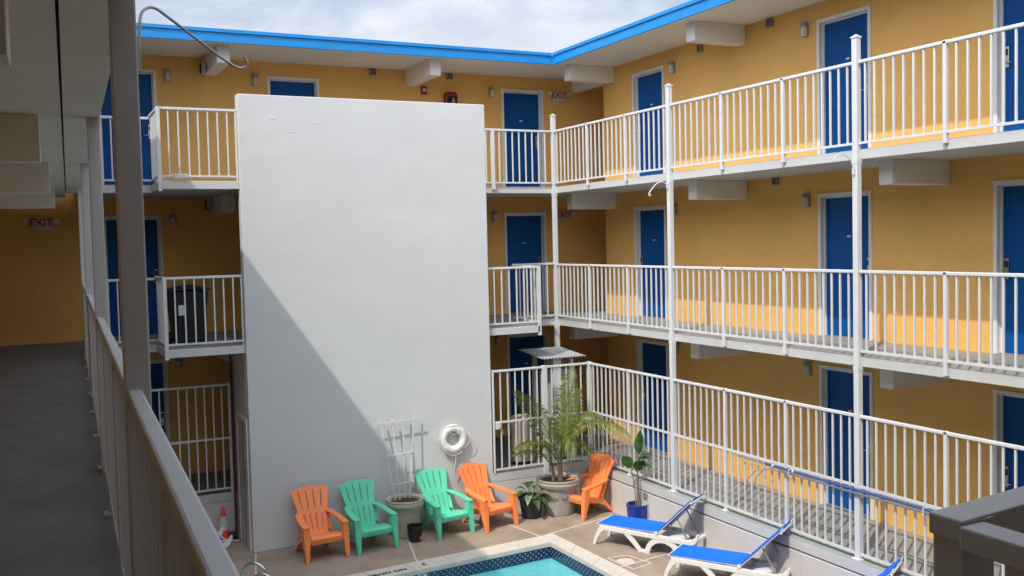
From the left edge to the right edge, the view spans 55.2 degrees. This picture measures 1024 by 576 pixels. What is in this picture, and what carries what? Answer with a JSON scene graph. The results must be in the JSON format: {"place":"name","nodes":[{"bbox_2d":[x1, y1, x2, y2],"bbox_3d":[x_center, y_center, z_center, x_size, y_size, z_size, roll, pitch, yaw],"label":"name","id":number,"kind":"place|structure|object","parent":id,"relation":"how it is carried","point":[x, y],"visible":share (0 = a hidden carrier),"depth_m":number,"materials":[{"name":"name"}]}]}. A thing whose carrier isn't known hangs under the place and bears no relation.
{"place":"outdoors","nodes":[
{"label":"outdoors","id":0,"kind":"place"},
{"bbox_2d":[0,0,151,575],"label":"motel wing","id":1,"kind":"structure","parent":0,"point":[61,61],"depth_m":5.86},
{"bbox_2d":[82,284,131,575],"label":"railing","id":2,"kind":"object","parent":1,"relation":"on","point":[113,411],"visible":0.75,"depth_m":5.06,"materials":[{"name":"white metal"}]},
{"bbox_2d":[128,389,239,575],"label":"railing","id":3,"kind":"object","parent":1,"relation":"on","point":[178,535],"visible":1,"depth_m":2.09,"materials":[{"name":"white metal"}]},
{"bbox_2d":[137,6,248,71],"bbox_3d":[-1.118,-0.851,3.409,0.403,0.233,0.056,-4,4,-40],"label":"plant hook","id":4,"kind":"object","parent":1,"relation":"attached to","point":[143,10],"visible":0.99,"depth_m":3.37,"materials":[{"name":"grey metal"}]},
{"bbox_2d":[218,527,232,547],"bbox_3d":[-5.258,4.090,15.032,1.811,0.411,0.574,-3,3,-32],"label":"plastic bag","id":5,"kind":"object","parent":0,"point":[226,543],"visible":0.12,"depth_m":15.26,"materials":[{"name":"white plastic"}]},
{"bbox_2d":[135,0,690,52],"label":"sky","id":6,"kind":"structure","parent":0,"point":[549,26],"materials":[{"name":"white"}]},
{"bbox_2d":[225,503,736,575],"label":"pool deck","id":7,"kind":"structure","parent":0,"point":[378,552],"depth_m":15.69,"materials":[{"name":"concrete"}]},
{"bbox_2d":[219,506,233,539],"bbox_3d":[-4.833,3.933,16.425,0.275,0.572,0.275,-3,3,-26],"label":"traffic cone","id":8,"kind":"object","parent":7,"relation":"on","point":[223,523],"visible":0.67,"depth_m":16.37,"materials":[{"name":"orange plastic"}]},
{"bbox_2d":[228,531,238,541],"bbox_3d":[-4.669,4.167,16.397,0.170,0.100,0.371,-3,3,-26],"label":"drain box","id":9,"kind":"object","parent":7,"relation":"on","point":[234,534],"visible":0.81,"depth_m":16.40,"materials":[{"name":"black plastic"}]},
{"bbox_2d":[240,562,269,575],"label":"pool handrail","id":10,"kind":"object","parent":7,"relation":"on","point":[262,567],"visible":0.99,"depth_m":13.15,"materials":[{"name":"metal"}]},
{"bbox_2d":[0,22,608,533],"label":"motel wing","id":11,"kind":"structure","parent":7,"relation":"on","point":[40,286],"depth_m":18.10,"materials":[{"name":"paint"}]},
{"bbox_2d":[22,217,59,230],"bbox_3d":[-8.053,-1.097,16.763,0.576,0.225,0.096,-3,3,-26],"label":"exit sign","id":12,"kind":"object","parent":11,"relation":"attached to","point":[40,223],"visible":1,"depth_m":16.75,"materials":[{"name":"white plastic"}]},
{"bbox_2d":[100,69,157,184],"bbox_3d":[-6.836,-2.809,17.435,1.000,2.155,0.168,-3,3,-26],"label":"door","id":13,"kind":"structure","parent":11,"relation":"in","point":[146,78],"depth_m":17.54,"materials":[{"name":"blue paint"}]},
{"bbox_2d":[106,278,156,342],"bbox_3d":[-6.262,0.370,15.784,1.026,1.035,0.046,-3,3,-26],"label":"railing","id":14,"kind":"object","parent":11,"relation":"on","point":[113,280],"visible":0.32,"depth_m":15.73,"materials":[{"name":"white metal"}]},
{"bbox_2d":[104,215,163,337],"bbox_3d":[-6.775,-0.213,17.560,1.000,2.155,0.168,-3,3,-26],"label":"door","id":15,"kind":"structure","parent":11,"relation":"in","point":[152,224],"depth_m":17.65,"materials":[{"name":"blue paint"}]},
{"bbox_2d":[150,359,170,442],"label":"door","id":16,"kind":"structure","parent":11,"relation":"in","point":[158,368],"depth_m":17.82,"materials":[{"name":"blue paint"}]},
{"bbox_2d":[164,69,169,81],"bbox_3d":[-6.187,-3.819,17.584,0.100,0.215,0.110,-3,3,-26],"label":"wall lamp","id":17,"kind":"object","parent":11,"relation":"attached to","point":[166,75],"visible":1,"depth_m":17.55,"materials":[{"name":"grey metal"}]},
{"bbox_2d":[170,214,175,225],"bbox_3d":[-6.127,-1.233,17.709,0.100,0.215,0.110,-3,3,-26],"label":"wall lamp","id":18,"kind":"object","parent":11,"relation":"attached to","point":[172,219],"visible":1,"depth_m":17.67,"materials":[{"name":"grey metal"}]},
{"bbox_2d":[162,174,187,178],"bbox_3d":[-5.170,-1.709,15.011,0.383,0.080,0.060,-3,3,-26],"label":"junction box","id":19,"kind":"object","parent":11,"relation":"attached to","point":[180,176],"visible":1,"depth_m":15.03,"materials":[{"name":"white paint"}]},
{"bbox_2d":[175,358,181,368],"bbox_3d":[-6.066,1.364,17.834,0.100,0.215,0.110,-3,3,-26],"label":"wall lamp","id":20,"kind":"object","parent":11,"relation":"attached to","point":[178,363],"visible":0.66,"depth_m":17.80,"materials":[{"name":"grey metal"}]},
{"bbox_2d":[167,285,210,343],"bbox_3d":[-5.244,0.430,15.813,0.620,0.975,0.700,-3,3,-30],"label":"trash bin","id":21,"kind":"object","parent":11,"relation":"on","point":[190,316],"visible":0.76,"depth_m":15.59,"materials":[{"name":"plastic"}]},
{"bbox_2d":[151,382,233,492],"bbox_3d":[-5.690,2.578,16.217,2.095,1.872,0.060,-3,3,-26],"label":"pool fence","id":22,"kind":"object","parent":11,"relation":"on","point":[229,437],"visible":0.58,"depth_m":16.49,"materials":[{"name":"white metal"}]},
{"bbox_2d":[148,106,237,190],"bbox_3d":[-5.104,-2.163,15.654,1.204,1.282,1.100,-3,3,-26],"label":"railing","id":23,"kind":"object","parent":11,"relation":"on","point":[155,139],"visible":1,"depth_m":15.20,"materials":[{"name":"white metal"}]},
{"bbox_2d":[100,116,150,180],"bbox_3d":[-6.323,-2.226,15.659,1.026,1.035,0.046,-3,3,-26],"label":"railing","id":24,"kind":"object","parent":23,"relation":"attached to","point":[110,118],"visible":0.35,"depth_m":15.60,"materials":[{"name":"white metal"}]},
{"bbox_2d":[154,274,243,360],"bbox_3d":[-5.043,0.434,15.779,1.204,1.282,1.100,-3,3,-26],"label":"railing","id":25,"kind":"object","parent":11,"relation":"on","point":[162,313],"visible":1,"depth_m":15.32,"materials":[{"name":"white metal"}]},
{"bbox_2d":[199,62,205,74],"bbox_3d":[-5.573,-3.954,17.657,0.085,0.210,0.220,-3,3,-26],"label":"speaker box","id":26,"kind":"object","parent":11,"relation":"attached to","point":[202,66],"visible":1,"depth_m":17.57,"materials":[{"name":"grey plastic"}]},
{"bbox_2d":[205,199,210,210],"bbox_3d":[-5.516,-1.508,17.775,0.085,0.210,0.220,-3,3,-26],"label":"speaker box","id":27,"kind":"object","parent":11,"relation":"attached to","point":[207,204],"visible":1,"depth_m":17.68,"materials":[{"name":"grey plastic"}]},
{"bbox_2d":[252,73,257,85],"bbox_3d":[-4.790,-3.885,18.277,0.100,0.215,0.110,-3,3,-26],"label":"wall lamp","id":28,"kind":"object","parent":11,"relation":"attached to","point":[254,79],"visible":1,"depth_m":18.25,"materials":[{"name":"grey metal"}]},
{"bbox_2d":[267,76,319,96],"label":"door","id":29,"kind":"structure","parent":11,"relation":"in","point":[276,85],"depth_m":18.71,"materials":[{"name":"blue paint"}]},
{"bbox_2d":[369,68,375,75],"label":"vent box","id":30,"kind":"object","parent":11,"relation":"attached to","point":[372,71],"visible":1,"depth_m":19.29,"materials":[{"name":"grey metal"}]},
{"bbox_2d":[421,86,426,94],"bbox_3d":[-1.776,-3.996,19.802,0.120,0.170,0.058,-3,3,-26],"label":"fire alarm","id":31,"kind":"object","parent":11,"relation":"attached to","point":[423,90],"visible":1,"depth_m":19.78,"materials":[{"name":"red paint"}]},
{"bbox_2d":[446,73,452,79],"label":"vent box","id":32,"kind":"object","parent":11,"relation":"attached to","point":[449,76],"visible":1,"depth_m":20.02,"materials":[{"name":"grey metal"}]},
{"bbox_2d":[444,92,457,103],"bbox_3d":[-1.225,-3.692,19.981,0.260,0.620,0.248,-3,3,-26],"label":"extinguisher cabinet","id":33,"kind":"object","parent":11,"relation":"attached to","point":[450,97],"visible":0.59,"depth_m":19.94,"materials":[{"name":"red metal"}]},
{"bbox_2d":[447,96,456,103],"bbox_3d":[-1.215,-3.666,19.965,0.200,0.490,0.006,-3,3,-26],"label":"window","id":34,"kind":"structure","parent":33,"relation":"in","point":[449,97],"depth_m":19.95,"materials":[{"name":"plastic"}]},
{"bbox_2d":[489,86,493,97],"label":"wall lamp","id":35,"kind":"object","parent":11,"relation":"attached to","point":[491,91],"visible":1,"depth_m":20.41,"materials":[{"name":"grey metal"}]},
{"bbox_2d":[492,211,496,221],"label":"wall lamp","id":36,"kind":"object","parent":11,"relation":"attached to","point":[494,216],"visible":1,"depth_m":20.54,"materials":[{"name":"grey metal"}]},
{"bbox_2d":[495,335,499,344],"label":"wall lamp","id":37,"kind":"object","parent":11,"relation":"attached to","point":[497,339],"visible":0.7,"depth_m":20.66,"materials":[{"name":"grey metal"}]},
{"bbox_2d":[488,265,541,334],"bbox_3d":[-0.198,0.231,18.183,1.080,1.272,1.100,-3,3,-26],"label":"railing","id":38,"kind":"object","parent":11,"relation":"on","point":[537,290],"visible":1,"depth_m":17.88,"materials":[{"name":"white metal"}]},
{"bbox_2d":[512,263,554,317],"bbox_3d":[0.422,0.045,19.099,0.910,1.055,0.046,-3,3,-26],"label":"railing","id":39,"kind":"object","parent":38,"relation":"attached to","point":[546,264],"visible":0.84,"depth_m":19.13,"materials":[{"name":"white metal"}]},
{"bbox_2d":[485,128,551,189],"bbox_3d":[-0.109,-2.461,18.744,1.965,1.150,0.060,-3,3,-26],"label":"railing","id":40,"kind":"object","parent":11,"relation":"attached to","point":[492,153],"visible":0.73,"depth_m":18.79,"materials":[{"name":"white metal"}]},
{"bbox_2d":[501,88,544,186],"bbox_3d":[0.208,-3.141,20.929,1.000,2.155,0.168,-3,3,-26],"label":"door","id":41,"kind":"structure","parent":11,"relation":"in","point":[521,109],"depth_m":20.96,"materials":[{"name":"blue paint"}]},
{"bbox_2d":[504,212,546,313],"bbox_3d":[0.269,-0.545,21.053,1.000,2.155,0.168,-3,3,-26],"label":"door","id":42,"kind":"structure","parent":11,"relation":"in","point":[524,232],"depth_m":21.06,"materials":[{"name":"blue paint"}]},
{"bbox_2d":[507,332,548,434],"bbox_3d":[0.329,2.051,21.178,1.000,2.155,0.168,-3,3,-26],"label":"door","id":43,"kind":"structure","parent":11,"relation":"in","point":[516,358],"depth_m":21.13,"materials":[{"name":"blue paint"}]},
{"bbox_2d":[491,361,592,473],"bbox_3d":[0.582,2.419,17.919,2.048,2.010,0.101,-3,3,-27],"label":"pool fence","id":44,"kind":"object","parent":11,"relation":"on","point":[544,402],"visible":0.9,"depth_m":17.86,"materials":[{"name":"white metal"}]},
{"bbox_2d":[519,346,585,460],"bbox_3d":[0.775,2.208,18.695,0.920,2.068,0.980,-3,3,-26],"label":"kiosk","id":45,"kind":"object","parent":11,"relation":"on","point":[556,355],"visible":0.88,"depth_m":18.53,"materials":[{"name":"white paint"}]},
{"bbox_2d":[548,91,570,101],"bbox_3d":[1.016,-4.139,21.165,0.576,0.225,0.096,-3,3,-26],"label":"exit sign","id":46,"kind":"object","parent":11,"relation":"attached to","point":[558,96],"visible":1,"depth_m":21.15,"materials":[{"name":"white plastic"}]},
{"bbox_2d":[557,211,575,220],"bbox_3d":[1.121,-1.564,21.311,0.576,0.225,0.096,-3,3,-26],"label":"exit sign","id":47,"kind":"object","parent":11,"relation":"attached to","point":[563,215],"visible":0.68,"depth_m":21.31,"materials":[{"name":"white plastic"}]},
{"bbox_2d":[290,485,349,564],"bbox_3d":[-3.083,3.725,15.572,0.745,0.988,0.899,-3,3,-30],"label":"garden chair","id":48,"kind":"object","parent":7,"relation":"on","point":[320,534],"visible":1,"depth_m":15.70,"materials":[{"name":"orange plastic"}]},
{"bbox_2d":[228,94,493,552],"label":"stair tower","id":49,"kind":"structure","parent":7,"relation":"on","point":[363,248],"depth_m":16.30,"materials":[{"name":"white paint"}]},
{"bbox_2d":[236,412,251,550],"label":"cupboard door","id":50,"kind":"structure","parent":49,"relation":"in","point":[241,422],"depth_m":16.05,"materials":[{"name":"paint"}]},
{"bbox_2d":[439,424,469,475],"bbox_3d":[-1.015,2.831,17.081,0.592,0.918,0.153,-3,3,-26],"label":"life ring","id":51,"kind":"object","parent":49,"relation":"attached to","point":[446,432],"visible":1,"depth_m":17.04,"materials":[{"name":"plastic"}]},
{"bbox_2d":[338,479,398,555],"bbox_3d":[-2.364,3.692,15.918,0.745,0.988,0.899,-3,3,-32],"label":"garden chair","id":52,"kind":"object","parent":7,"relation":"on","point":[369,528],"visible":0.97,"depth_m":16.04,"materials":[{"name":"teal plastic"}]},
{"bbox_2d":[386,493,423,538],"bbox_3d":[-1.785,3.804,16.428,0.646,0.688,0.646,-3,3,-26],"label":"planter","id":53,"kind":"object","parent":7,"relation":"on","point":[407,509],"visible":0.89,"depth_m":16.21,"materials":[{"name":"grey ceramic"}]},
{"bbox_2d":[375,410,418,500],"bbox_3d":[-1.909,2.852,16.537,0.787,1.518,0.104,-3,3,-26],"label":"trellis","id":54,"kind":"object","parent":53,"relation":"on","point":[404,452],"visible":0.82,"depth_m":16.54,"materials":[{"name":"white paint"}]},
{"bbox_2d":[407,523,422,542],"bbox_3d":[-1.593,4.028,16.107,0.270,0.262,0.270,-3,3,-26],"label":"bucket","id":55,"kind":"object","parent":7,"relation":"on","point":[414,532],"visible":1,"depth_m":16.02,"materials":[{"name":"black plastic"}]},
{"bbox_2d":[414,468,474,540],"bbox_3d":[-1.180,3.630,16.628,0.745,0.988,0.899,-3,3,-35],"label":"garden chair","id":56,"kind":"object","parent":7,"relation":"on","point":[439,512],"visible":0.97,"depth_m":16.71,"materials":[{"name":"teal plastic"}]},
{"bbox_2d":[255,514,670,574],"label":"deck joints","id":57,"kind":"object","parent":7,"relation":"on","point":[508,524],"visible":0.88,"depth_m":15.91,"materials":[{"name":"grey concrete"}]},
{"bbox_2d":[457,463,518,532],"bbox_3d":[-0.453,3.596,16.976,0.745,0.988,0.899,-4,4,-40],"label":"garden chair","id":58,"kind":"object","parent":7,"relation":"on","point":[484,505],"visible":0.94,"depth_m":17.02,"materials":[{"name":"orange plastic"}]},
{"bbox_2d":[347,534,637,575],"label":"pool coping","id":59,"kind":"object","parent":7,"relation":"on","point":[587,558],"visible":1,"depth_m":15.20,"materials":[{"name":"concrete"}]},
{"bbox_2d":[412,546,604,575],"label":"pool shell","id":60,"kind":"object","parent":7,"relation":"in","point":[548,567],"visible":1,"depth_m":15.61,"materials":[{"name":"tile"}]},
{"bbox_2d":[513,481,552,518],"bbox_3d":[0.388,3.756,17.288,0.693,0.600,0.718,1,3,36],"label":"potted plant","id":61,"kind":"object","parent":7,"relation":"on","point":[531,504],"visible":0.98,"depth_m":17.20,"materials":[{"name":"green plant"}]},
{"bbox_2d":[511,365,632,515],"bbox_3d":[1.040,2.721,17.481,2.131,2.618,1.233,-1,3,0],"label":"potted palm","id":62,"kind":"object","parent":7,"relation":"on","point":[559,487],"visible":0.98,"depth_m":17.40,"materials":[{"name":"green plant"}]},
{"bbox_2d":[566,453,614,520],"bbox_3d":[1.356,3.528,17.523,0.899,0.988,0.745,-4,4,-38],"label":"garden chair","id":63,"kind":"object","parent":7,"relation":"on","point":[593,491],"visible":0.86,"depth_m":17.53,"materials":[{"name":"orange plastic"}]},
{"bbox_2d":[617,558,634,564],"bbox_3d":[1.729,4.138,14.825,0.256,0.001,0.306,-3,3,-26],"label":"painted patch","id":64,"kind":"object","parent":7,"relation":"on","point":[626,561],"visible":1,"depth_m":14.83,"materials":[{"name":"paint"}]},
{"bbox_2d":[607,555,651,568],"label":"painted square","id":65,"kind":"structure","parent":7,"relation":"on","point":[630,556],"depth_m":14.85,"materials":[{"name":"paint"}]},
{"bbox_2d":[621,430,654,519],"bbox_3d":[2.161,3.218,16.621,0.612,1.655,0.395,-1,3,0],"label":"potted plant","id":66,"kind":"object","parent":7,"relation":"on","point":[635,509],"visible":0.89,"depth_m":16.60,"materials":[{"name":"green plant"}]},
{"bbox_2d":[593,491,705,553],"bbox_3d":[2.189,3.628,15.431,1.811,0.950,0.574,0,3,33],"label":"sun lounger","id":67,"kind":"object","parent":7,"relation":"on","point":[671,536],"visible":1,"depth_m":15.31,"materials":[{"name":"white plastic"}]},
{"bbox_2d":[664,518,792,575],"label":"sun lounger","id":68,"kind":"object","parent":7,"relation":"on","point":[703,558],"visible":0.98,"depth_m":13.77,"materials":[{"name":"white plastic"}]},
{"bbox_2d":[516,0,1023,575],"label":"motel wing","id":69,"kind":"structure","parent":7,"relation":"on","point":[928,204],"depth_m":14.75,"materials":[{"name":"yellow paint"}]},
{"bbox_2d":[642,492,647,517],"bbox_3d":[2.260,3.700,16.582,0.034,0.469,0.188,-3,3,-26],"label":"outlet box","id":70,"kind":"object","parent":69,"relation":"attached to","point":[644,495],"visible":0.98,"depth_m":16.55,"materials":[{"name":"grey metal"}]},
{"bbox_2d":[632,65,665,176],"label":"door","id":71,"kind":"structure","parent":69,"relation":"in","point":[647,85],"depth_m":18.91,"materials":[{"name":"blue paint"}]},
{"bbox_2d":[634,205,667,318],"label":"door","id":72,"kind":"structure","parent":69,"relation":"in","point":[650,234],"depth_m":19.04,"materials":[{"name":"blue paint"}]},
{"bbox_2d":[636,339,669,454],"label":"door","id":73,"kind":"structure","parent":69,"relation":"in","point":[652,356],"depth_m":19.16,"materials":[{"name":"blue paint"}]},
{"bbox_2d":[648,181,667,195],"bbox_3d":[2.339,-1.586,15.691,0.374,0.240,0.028,-3,3,-26],"label":"plant hook","id":74,"kind":"object","parent":69,"relation":"attached to","point":[656,184],"visible":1,"depth_m":15.67,"materials":[{"name":"white paint"}]},
{"bbox_2d":[668,61,674,73],"bbox_3d":[2.918,-4.050,17.979,0.110,0.215,0.100,-3,3,-26],"label":"wall lamp","id":75,"kind":"object","parent":69,"relation":"attached to","point":[671,64],"visible":1,"depth_m":17.95,"materials":[{"name":"grey metal"}]},
{"bbox_2d":[674,203,676,214],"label":"wall lamp","id":76,"kind":"object","parent":69,"relation":"attached to","point":[675,208],"visible":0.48,"depth_m":18.07,"materials":[{"name":"grey metal"}]},
{"bbox_2d":[676,343,678,354],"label":"wall lamp","id":77,"kind":"object","parent":69,"relation":"attached to","point":[677,348],"visible":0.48,"depth_m":18.20,"materials":[{"name":"grey metal"}]},
{"bbox_2d":[696,44,702,52],"bbox_3d":[3.303,-4.216,17.248,0.056,0.130,0.130,-3,3,-26],"label":"vent box","id":78,"kind":"object","parent":69,"relation":"attached to","point":[699,48],"visible":1,"depth_m":17.20,"materials":[{"name":"grey metal"}]},
{"bbox_2d":[765,18,772,27],"bbox_3d":[4.103,-4.227,15.634,0.056,0.130,0.130,-3,3,-26],"label":"vent box","id":79,"kind":"object","parent":69,"relation":"attached to","point":[768,23],"visible":1,"depth_m":15.60,"materials":[{"name":"grey metal"}]},
{"bbox_2d":[771,177,778,184],"bbox_3d":[4.206,-1.708,15.666,0.056,0.130,0.130,-3,3,-26],"label":"vent box","id":80,"kind":"object","parent":69,"relation":"attached to","point":[774,180],"visible":0.96,"depth_m":15.63,"materials":[{"name":"grey metal"}]},
{"bbox_2d":[553,22,1023,185],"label":"railing","id":81,"kind":"object","parent":69,"relation":"attached to","point":[946,131],"visible":1,"depth_m":13.17,"materials":[{"name":"white metal"}]},
{"bbox_2d":[556,264,1023,375],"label":"railing","id":82,"kind":"object","parent":69,"relation":"attached to","point":[945,360],"visible":1,"depth_m":13.26,"materials":[{"name":"white metal"}]},
{"bbox_2d":[800,22,808,36],"bbox_3d":[4.441,-3.938,14.919,0.110,0.215,0.100,-3,3,-26],"label":"wall lamp","id":83,"kind":"object","parent":69,"relation":"attached to","point":[804,26],"visible":1,"depth_m":14.89,"materials":[{"name":"grey metal"}]},
{"bbox_2d":[802,193,809,206],"bbox_3d":[4.501,-1.352,15.043,0.110,0.215,0.100,-3,3,-26],"label":"wall lamp","id":84,"kind":"object","parent":69,"relation":"attached to","point":[805,199],"visible":1,"depth_m":15.01,"materials":[{"name":"grey metal"}]},
{"bbox_2d":[589,362,1023,575],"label":"pool fence","id":85,"kind":"object","parent":69,"relation":"on","point":[945,434],"visible":0.97,"depth_m":13.60,"materials":[{"name":"white metal"}]},
{"bbox_2d":[803,361,811,374],"bbox_3d":[4.561,1.245,15.168,0.110,0.215,0.100,-3,3,-26],"label":"wall lamp","id":86,"kind":"object","parent":69,"relation":"attached to","point":[807,367],"visible":1,"depth_m":15.13,"materials":[{"name":"grey metal"}]},
{"bbox_2d":[816,5,871,154],"bbox_3d":[4.907,-2.934,14.349,0.168,2.155,1.050,-3,3,-26],"label":"door","id":87,"kind":"structure","parent":69,"relation":"in","point":[833,33],"depth_m":14.47,"materials":[{"name":"blue paint"}]},
{"bbox_2d":[834,154,854,174],"bbox_3d":[4.117,-1.535,12.152,0.339,0.257,0.028,-3,3,-26],"label":"plant hook","id":88,"kind":"object","parent":69,"relation":"attached to","point":[853,171],"visible":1,"depth_m":12.20,"materials":[{"name":"white paint"}]},
{"bbox_2d":[818,190,872,340],"bbox_3d":[4.967,-0.338,14.474,0.168,2.155,1.050,-3,3,-26],"label":"door","id":89,"kind":"structure","parent":69,"relation":"in","point":[835,215],"depth_m":14.61,"materials":[{"name":"blue paint"}]},
{"bbox_2d":[819,364,873,519],"bbox_3d":[5.028,2.259,14.599,0.168,2.155,1.050,-3,3,-26],"label":"door","id":90,"kind":"structure","parent":69,"relation":"in","point":[836,384],"depth_m":14.73,"materials":[{"name":"blue paint"}]},
{"bbox_2d":[993,389,1023,493],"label":"door","id":91,"kind":"structure","parent":69,"relation":"in","point":[1008,406],"depth_m":12.24,"materials":[{"name":"blue paint"}]},
{"bbox_2d":[993,179,1023,355],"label":"door","id":92,"kind":"structure","parent":69,"relation":"in","point":[1008,195],"depth_m":12.13,"materials":[{"name":"blue paint"}]},
{"bbox_2d":[993,0,1023,132],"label":"door","id":93,"kind":"structure","parent":69,"relation":"in","point":[1005,12],"depth_m":12.02,"materials":[{"name":"blue paint"}]},
{"bbox_2d":[878,556,902,575],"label":"sun lounger","id":94,"kind":"object","parent":7,"relation":"on","point":[887,570],"visible":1,"depth_m":11.79,"materials":[{"name":"blue fabric"}]},
{"bbox_2d":[510,413,534,464],"bbox_3d":[0.194,2.812,18.360,0.525,0.922,0.364,-3,3,-26],"label":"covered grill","id":95,"kind":"object","parent":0,"point":[520,436],"visible":0.59,"depth_m":18.20,"materials":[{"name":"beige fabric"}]},
{"bbox_2d":[575,448,869,566],"bbox_3d":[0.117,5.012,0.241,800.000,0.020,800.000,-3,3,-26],"label":"ground","id":96,"kind":"structure","parent":0,"point":[829,506],"depth_m":17.79,"materials":[{"name":"concrete"}]},
{"bbox_3d":[5.626,2.686,9.827,0.093,0.133,0.016,-3,3,-26],"label":"pole bracket","id":97,"kind":"object","parent":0,"visible":0},
{"bbox_2d":[737,455,934,511],"bbox_3d":[4.718,2.575,11.635,0.048,0.048,6.250,-3,3,-26],"label":"pool pole","id":98,"kind":"object","parent":97,"relation":"on","point":[853,488],"visible":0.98,"depth_m":12.52,"materials":[{"name":"blue metal"}]},
{"bbox_3d":[5.211,0.189,-0.104,12.420,7.900,7.160,-3,3,-26],"label":"motel wing","id":99,"kind":"object","parent":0,"visible":0},
{"bbox_2d":[929,486,1023,575],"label":"railing","id":100,"kind":"object","parent":99,"relation":"on","point":[978,537],"visible":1,"depth_m":1.59,"materials":[{"name":"grey metal"}]},
{"bbox_3d":[3.822,2.553,13.451,0.093,0.133,0.016,-3,3,-26],"label":"pole bracket","id":101,"kind":"object","parent":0,"visible":0},
{"bbox_2d":[745,468,928,514],"bbox_3d":[4.734,2.890,11.440,0.212,0.550,5.867,-3,3,-26],"label":"rescue hook","id":102,"kind":"object","parent":101,"relation":"hanging from","point":[861,494],"visible":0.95,"depth_m":12.72,"materials":[{"name":"blue painted metal"},{"name":"grey metal"}]}
]}

